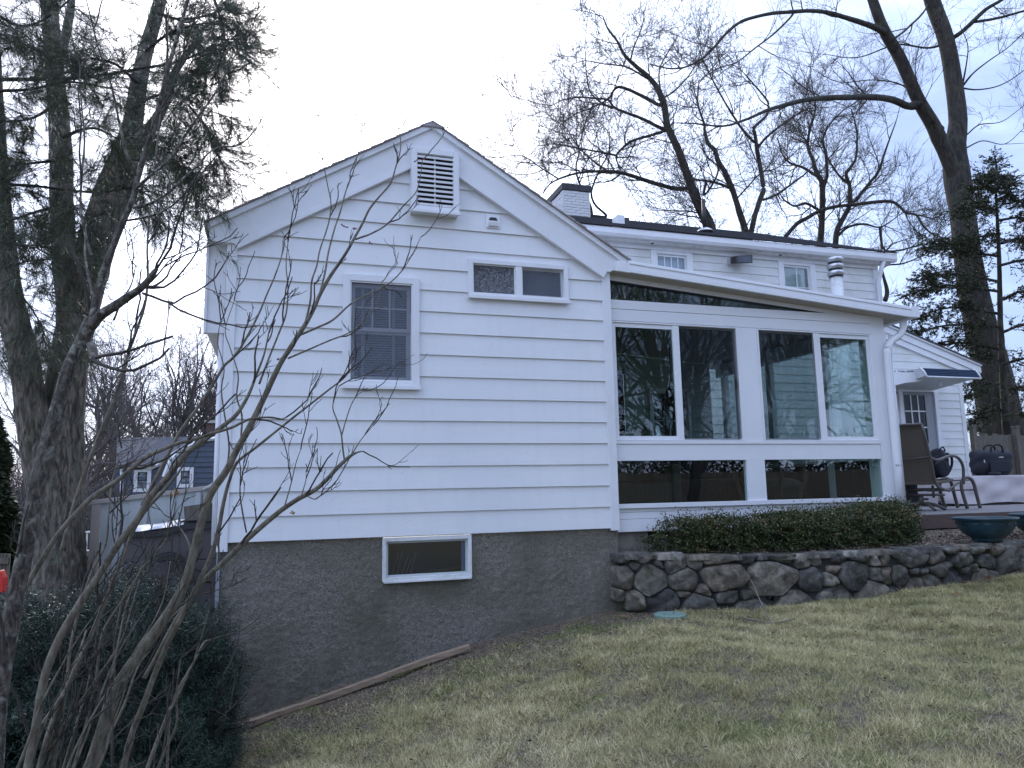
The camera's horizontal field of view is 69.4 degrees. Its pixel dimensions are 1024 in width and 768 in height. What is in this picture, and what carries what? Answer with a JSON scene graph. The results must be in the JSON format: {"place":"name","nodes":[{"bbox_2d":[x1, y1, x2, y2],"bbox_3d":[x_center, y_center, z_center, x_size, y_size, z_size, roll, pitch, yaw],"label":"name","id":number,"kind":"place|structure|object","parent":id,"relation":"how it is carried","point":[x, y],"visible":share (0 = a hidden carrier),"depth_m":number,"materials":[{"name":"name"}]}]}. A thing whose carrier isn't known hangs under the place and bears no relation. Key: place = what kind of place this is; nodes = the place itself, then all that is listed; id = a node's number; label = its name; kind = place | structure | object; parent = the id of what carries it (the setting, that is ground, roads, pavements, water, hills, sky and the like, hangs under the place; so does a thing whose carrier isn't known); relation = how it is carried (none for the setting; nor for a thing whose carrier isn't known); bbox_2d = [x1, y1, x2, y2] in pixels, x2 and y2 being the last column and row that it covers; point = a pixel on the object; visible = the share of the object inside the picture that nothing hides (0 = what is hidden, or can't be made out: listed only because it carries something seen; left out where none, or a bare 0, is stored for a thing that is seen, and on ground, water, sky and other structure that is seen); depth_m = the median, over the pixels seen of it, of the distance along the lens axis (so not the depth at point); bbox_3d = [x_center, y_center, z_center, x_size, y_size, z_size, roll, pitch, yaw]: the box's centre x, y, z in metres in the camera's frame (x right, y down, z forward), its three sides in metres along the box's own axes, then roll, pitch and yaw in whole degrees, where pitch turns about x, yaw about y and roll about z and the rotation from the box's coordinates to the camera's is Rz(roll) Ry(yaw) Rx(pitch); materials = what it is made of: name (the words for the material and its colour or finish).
{"place":"outdoors","nodes":[
{"label":"outdoors","id":0,"kind":"place"},
{"bbox_2d":[0,0,1023,484],"label":"sky","id":1,"kind":"structure","parent":0,"point":[368,47],"materials":[{"name":"white"}]},
{"bbox_2d":[229,571,1023,767],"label":"ground","id":2,"kind":"structure","parent":0,"point":[311,721],"depth_m":4.57,"materials":[{"name":"green plant"}]},
{"bbox_2d":[0,569,7,592],"bbox_3d":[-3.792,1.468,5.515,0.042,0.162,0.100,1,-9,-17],"label":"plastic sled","id":3,"kind":"object","parent":2,"relation":"on","point":[3,579],"visible":0.81,"depth_m":5.48,"materials":[{"name":"red plastic"}]},
{"bbox_2d":[0,554,10,611],"bbox_3d":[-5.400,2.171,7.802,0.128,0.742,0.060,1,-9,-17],"label":"board fence","id":4,"kind":"object","parent":2,"relation":"on","point":[5,562],"visible":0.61,"depth_m":7.85,"materials":[{"name":"brown wood"}]},
{"bbox_2d":[0,409,22,623],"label":"fir tree","id":5,"kind":"object","parent":2,"relation":"on","point":[9,506],"visible":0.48,"depth_m":9.32,"materials":[{"name":"green plant"}]},
{"bbox_2d":[0,307,197,489],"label":"bare tree","id":6,"kind":"object","parent":2,"relation":"on","point":[107,440],"visible":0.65,"depth_m":26.88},
{"bbox_2d":[0,292,205,496],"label":"bare tree","id":7,"kind":"object","parent":2,"relation":"on","point":[103,410],"visible":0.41,"depth_m":36.17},
{"bbox_2d":[0,555,266,767],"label":"yew bush","id":8,"kind":"object","parent":2,"relation":"on","point":[211,690],"visible":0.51,"depth_m":4.31,"materials":[{"name":"green plant"}]},
{"bbox_2d":[0,0,272,767],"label":"lichened tree","id":9,"kind":"object","parent":2,"relation":"on","point":[10,618],"visible":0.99,"depth_m":2.36,"materials":[{"name":"brown plant"}]},
{"bbox_2d":[84,301,207,456],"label":"bare tree","id":10,"kind":"object","parent":2,"relation":"on","point":[140,410],"visible":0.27,"depth_m":43.31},
{"bbox_2d":[88,483,215,606],"bbox_3d":[-3.638,2.043,7.545,1.290,2.050,0.200,1,-9,-17],"label":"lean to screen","id":11,"kind":"object","parent":2,"relation":"on","point":[99,511],"visible":0.26,"depth_m":7.55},
{"bbox_2d":[0,0,308,665],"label":"pine tree","id":12,"kind":"object","parent":2,"relation":"on","point":[107,203],"visible":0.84,"depth_m":6.61,"materials":[{"name":"brown plant"}]},
{"bbox_2d":[94,266,217,436],"bbox_3d":[-17.051,0.821,38.253,8.035,15.386,9.059,-2,-8,5],"label":"bare tree","id":13,"kind":"object","parent":2,"relation":"on","point":[190,404],"visible":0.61,"depth_m":37.91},
{"bbox_2d":[114,420,215,496],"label":"neighbour house","id":14,"kind":"structure","parent":2,"relation":"on","point":[202,467],"depth_m":30.31,"materials":[{"name":"blue"}]},
{"bbox_2d":[133,468,151,491],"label":"window","id":15,"kind":"structure","parent":14,"relation":"in","point":[148,473],"depth_m":29.63,"materials":[{"name":"white glass"}]},
{"bbox_2d":[176,467,193,487],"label":"window","id":16,"kind":"structure","parent":14,"relation":"in","point":[191,470],"depth_m":30.11,"materials":[{"name":"white glass"}]},
{"bbox_2d":[121,519,216,682],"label":"storage shed","id":17,"kind":"structure","parent":2,"relation":"on","point":[188,529],"depth_m":6.83,"materials":[{"name":"grey plastic"},{"name":"white plastic"}]},
{"bbox_2d":[122,552,210,591],"bbox_3d":[-3.135,1.926,6.706,0.750,0.795,0.015,1,-9,-17],"label":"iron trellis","id":18,"kind":"object","parent":17,"relation":"attached to","point":[168,555],"visible":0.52,"depth_m":6.75,"materials":[{"name":"black metal"}]},
{"bbox_2d":[179,520,211,523],"bbox_3d":[-2.971,1.316,7.074,0.394,0.074,0.247,1,-9,-17],"label":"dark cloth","id":19,"kind":"object","parent":17,"relation":"on","point":[191,521],"visible":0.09,"depth_m":6.95,"materials":[{"name":"fabric"}]},
{"bbox_2d":[184,503,211,521],"bbox_3d":[-2.973,1.225,7.051,0.275,0.170,0.195,1,-9,-17],"label":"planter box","id":20,"kind":"object","parent":17,"relation":"on","point":[189,511],"visible":0.62,"depth_m":6.95,"materials":[{"name":"grey wood"}]},
{"bbox_2d":[140,293,217,436],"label":"bare tree","id":21,"kind":"object","parent":2,"relation":"on","point":[214,358],"visible":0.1,"depth_m":45.58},
{"bbox_2d":[10,0,465,767],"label":"bare sapling","id":22,"kind":"object","parent":2,"relation":"on","point":[108,700],"visible":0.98,"depth_m":2.66,"materials":[{"name":"brown plant"}]},
{"bbox_2d":[232,644,469,731],"bbox_3d":[-1.246,2.432,5.949,1.889,0.494,0.058,2,-9,-19],"label":"timber","id":23,"kind":"object","parent":2,"relation":"on","point":[361,684],"visible":0.94,"depth_m":5.92,"materials":[{"name":"brown wood"}]},
{"bbox_2d":[0,292,973,565],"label":"wood","id":24,"kind":"object","parent":2,"relation":"on","point":[16,486],"visible":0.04,"depth_m":44.35,"materials":[{"name":"brown plant"}]},
{"bbox_2d":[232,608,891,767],"bbox_3d":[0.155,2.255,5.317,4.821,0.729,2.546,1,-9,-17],"label":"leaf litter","id":25,"kind":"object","parent":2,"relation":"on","point":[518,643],"visible":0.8,"depth_m":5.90,"materials":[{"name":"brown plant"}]},
{"bbox_2d":[203,120,985,722],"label":"house","id":26,"kind":"structure","parent":2,"relation":"on","point":[527,402],"depth_m":6.93,"materials":[{"name":"white wood"}]},
{"bbox_2d":[341,273,420,389],"bbox_3d":[-1.191,-0.453,6.709,0.703,1.055,0.178,1,-9,-17],"label":"window","id":27,"kind":"structure","parent":26,"relation":"in","point":[387,329],"depth_m":6.73,"materials":[{"name":"grey glass"}]},
{"bbox_2d":[382,534,471,583],"bbox_3d":[-0.778,1.616,6.629,0.797,0.520,0.290,1,-9,-17],"label":"window","id":28,"kind":"structure","parent":26,"relation":"in","point":[420,558],"depth_m":6.68,"materials":[{"name":"white paint"}]},
{"bbox_2d":[468,258,570,303],"bbox_3d":[0.058,-0.981,7.178,1.029,0.390,0.153,1,-9,-17],"label":"window","id":29,"kind":"structure","parent":26,"relation":"in","point":[487,279],"depth_m":7.13,"materials":[{"name":"white glass"}]},
{"bbox_2d":[617,374,625,512],"bbox_3d":[1.241,0.875,10.888,0.950,2.080,0.020,1,-9,-17],"label":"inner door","id":30,"kind":"structure","parent":26,"relation":"in","point":[619,376],"depth_m":11.09,"materials":[{"name":"white wood"}]},
{"bbox_2d":[617,461,681,511],"bbox_3d":[1.266,1.293,9.762,1.740,0.930,0.820,1,-9,-17],"label":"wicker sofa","id":31,"kind":"object","parent":26,"relation":"on","point":[641,482],"visible":0.27,"depth_m":9.61,"materials":[{"name":"brown"}]},
{"bbox_2d":[641,426,661,465],"bbox_3d":[1.984,1.216,10.416,0.340,1.240,0.340,1,-9,-17],"label":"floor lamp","id":32,"kind":"object","parent":26,"relation":"on","point":[651,431],"visible":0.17,"depth_m":10.39,"materials":[{"name":"white metal"}]},
{"bbox_2d":[665,336,674,407],"bbox_3d":[2.104,-0.162,9.813,0.180,0.970,0.156,1,-9,-17],"label":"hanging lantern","id":33,"kind":"object","parent":26,"relation":"hanging from","point":[669,391],"visible":0.92,"depth_m":9.72,"materials":[{"name":"black metal"}]},
{"bbox_2d":[648,388,691,437],"bbox_3d":[2.405,0.566,11.295,0.700,1.000,0.100,1,-9,-17],"label":"inner window","id":34,"kind":"structure","parent":26,"relation":"in","point":[661,415],"depth_m":11.33,"materials":[{"name":"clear glass"}]},
{"bbox_2d":[650,250,692,270],"bbox_3d":[3.021,-2.058,14.039,0.889,1.050,0.140,1,-9,-17],"label":"window","id":35,"kind":"structure","parent":26,"relation":"in","point":[680,260],"depth_m":14.10,"materials":[{"name":"white glass"}]},
{"bbox_2d":[612,320,744,440],"bbox_3d":[1.706,-0.019,7.629,1.496,1.213,0.076,1,-9,-17],"label":"sunroom window","id":36,"kind":"structure","parent":26,"relation":"in","point":[674,328],"depth_m":7.62,"materials":[{"name":"white plastic"}]},
{"bbox_2d":[648,460,753,510],"bbox_3d":[2.699,1.397,10.548,1.450,0.770,0.770,1,-9,-17],"label":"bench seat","id":37,"kind":"object","parent":26,"relation":"on","point":[706,480],"visible":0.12,"depth_m":10.26,"materials":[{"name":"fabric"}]},
{"bbox_2d":[732,464,808,503],"bbox_3d":[3.058,1.274,8.736,0.724,0.626,0.504,1,-9,-17],"label":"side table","id":38,"kind":"object","parent":26,"relation":"on","point":[778,467],"visible":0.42,"depth_m":8.75,"materials":[{"name":"wood"}]},
{"bbox_2d":[777,261,816,290],"bbox_3d":[5.726,-1.941,14.883,0.894,1.150,0.140,1,-9,-17],"label":"window","id":39,"kind":"structure","parent":26,"relation":"in","point":[791,274],"depth_m":14.92,"materials":[{"name":"white glass"}]},
{"bbox_2d":[756,328,880,440],"bbox_3d":[3.367,0.023,8.153,1.529,1.213,0.076,1,-9,-17],"label":"sunroom window","id":40,"kind":"structure","parent":26,"relation":"in","point":[816,336],"depth_m":8.17,"materials":[{"name":"white plastic"}]},
{"bbox_2d":[903,392,938,493],"bbox_3d":[8.581,1.257,15.524,0.850,2.190,0.070,1,-9,-17],"label":"door","id":41,"kind":"structure","parent":26,"relation":"in","point":[913,405],"depth_m":15.63,"materials":[{"name":"paint"}]},
{"bbox_2d":[403,0,820,240],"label":"leaning oak","id":42,"kind":"object","parent":2,"relation":"on","point":[565,142],"visible":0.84,"depth_m":27.89,"materials":[{"name":"brown plant"}]},
{"bbox_2d":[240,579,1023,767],"bbox_3d":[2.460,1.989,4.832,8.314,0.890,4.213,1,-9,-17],"label":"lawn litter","id":43,"kind":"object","parent":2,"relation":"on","point":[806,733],"visible":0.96,"depth_m":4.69,"materials":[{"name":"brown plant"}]},
{"bbox_2d":[654,611,686,619],"bbox_3d":[1.417,2.091,6.622,0.290,0.070,0.290,1,-9,-17],"label":"valve lid","id":44,"kind":"object","parent":2,"relation":"on","point":[669,615],"visible":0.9,"depth_m":6.57,"materials":[{"name":"teal plastic"}]},
{"bbox_2d":[604,0,905,241],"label":"bare tree","id":45,"kind":"object","parent":2,"relation":"on","point":[732,190],"visible":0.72,"depth_m":31.40,"materials":[{"name":"brown plant"}]},
{"bbox_2d":[739,579,794,622],"bbox_3d":[2.148,1.905,6.496,0.360,0.291,0.640,1,-9,-17],"label":"fallen branch","id":46,"kind":"object","parent":2,"relation":"on","point":[765,612],"visible":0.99,"depth_m":6.31,"materials":[{"name":"brown wood"}]},
{"bbox_2d":[575,0,1023,435],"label":"oak tree","id":47,"kind":"object","parent":2,"relation":"on","point":[950,147],"visible":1,"depth_m":23.42,"materials":[{"name":"brown plant"}]},
{"bbox_2d":[609,537,1023,611],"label":"stone wall","id":48,"kind":"structure","parent":2,"relation":"on","point":[654,581],"depth_m":6.98,"materials":[{"name":"grey stone"}]},
{"bbox_2d":[619,526,1023,553],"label":"mulch bed","id":49,"kind":"object","parent":48,"relation":"on","point":[929,533],"visible":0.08,"depth_m":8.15,"materials":[{"name":"brown wood"}]},
{"bbox_2d":[635,494,927,553],"bbox_3d":[2.813,1.415,7.496,3.330,0.551,0.964,1,-9,-17],"label":"hedge","id":50,"kind":"object","parent":49,"relation":"on","point":[889,522],"visible":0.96,"depth_m":7.28,"materials":[{"name":"green plant"}]},
{"bbox_2d":[1007,512,1023,530],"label":"bowl planter","id":51,"kind":"object","parent":49,"relation":"on","point":[1020,524],"visible":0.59,"depth_m":8.01,"materials":[{"name":"teal ceramic"}]},
{"bbox_2d":[951,516,1019,541],"bbox_3d":[4.910,1.502,7.659,0.607,0.244,0.607,1,-9,-17],"label":"bowl planter","id":52,"kind":"object","parent":48,"relation":"on","point":[988,528],"visible":1,"depth_m":7.49,"materials":[{"name":"teal ceramic"}]},
{"bbox_2d":[730,0,924,248],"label":"bare tree","id":53,"kind":"object","parent":2,"relation":"on","point":[822,196],"visible":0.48,"depth_m":34.55,"materials":[{"name":"brown plant"}]},
{"bbox_2d":[758,30,1018,340],"bbox_3d":[17.047,-4.908,33.255,11.680,22.746,9.062,-1,-8,1],"label":"bare tree","id":54,"kind":"object","parent":2,"relation":"on","point":[847,211],"visible":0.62,"depth_m":33.11,"materials":[{"name":"brown plant"}]},
{"bbox_2d":[892,145,1023,435],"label":"hemlock tree","id":55,"kind":"object","parent":2,"relation":"on","point":[962,245],"visible":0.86,"depth_m":20.63,"materials":[{"name":"green plant"}]},
{"bbox_2d":[915,503,1023,529],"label":"deck","id":56,"kind":"structure","parent":2,"relation":"on","point":[939,518],"depth_m":9.49,"materials":[{"name":"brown wood"}]},
{"bbox_2d":[899,423,964,510],"bbox_3d":[5.893,1.198,10.620,0.948,1.226,0.752,5,-10,-35],"label":"patio chair","id":57,"kind":"object","parent":56,"relation":"on","point":[918,466],"visible":0.66,"depth_m":10.39,"materials":[{"name":"fabric"}]},
{"bbox_2d":[911,476,981,508],"bbox_3d":[6.236,1.572,10.695,0.953,0.467,0.418,1,-9,-17],"label":"footstool","id":58,"kind":"object","parent":56,"relation":"on","point":[962,489],"visible":0.76,"depth_m":10.63,"materials":[{"name":"brown metal"}]},
{"bbox_2d":[917,475,1023,505],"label":"covered table","id":59,"kind":"object","parent":56,"relation":"on","point":[1001,489],"visible":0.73,"depth_m":12.31,"materials":[{"name":"white fabric"}]},
{"bbox_2d":[969,444,1012,474],"bbox_3d":[8.252,1.310,12.736,0.855,0.549,0.356,1,-9,-17],"label":"travel bag","id":60,"kind":"object","parent":59,"relation":"on","point":[983,462],"visible":0.89,"depth_m":12.58,"materials":[{"name":"fabric"}]},
{"bbox_2d":[988,472,1000,475],"bbox_3d":[8.153,1.515,12.486,0.273,0.071,0.108,1,-9,-17],"label":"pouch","id":61,"kind":"object","parent":59,"relation":"on","point":[993,473],"visible":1,"depth_m":12.44,"materials":[{"name":"fabric"}]},
{"bbox_2d":[962,347,1023,433],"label":"bare tree","id":62,"kind":"object","parent":2,"relation":"on","point":[1015,380],"visible":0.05,"depth_m":56.90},
{"bbox_2d":[968,426,1023,475],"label":"plank fence","id":63,"kind":"object","parent":2,"relation":"on","point":[1013,443],"visible":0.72,"depth_m":17.46,"materials":[{"name":"brown wood"}]},
{"bbox_2d":[738,460,808,508],"bbox_3d":[3.383,1.205,9.546,0.646,0.957,0.802,1,-9,-17],"label":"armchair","id":64,"kind":"object","parent":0,"point":[791,488],"visible":0.25,"depth_m":9.20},
{"bbox_2d":[930,446,952,477],"bbox_3d":[6.120,1.124,10.597,0.382,0.451,0.308,1,-9,-17],"label":"backpack","id":65,"kind":"object","parent":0,"point":[942,468],"visible":0.84,"depth_m":10.52,"materials":[{"name":"fabric"}]}
]}

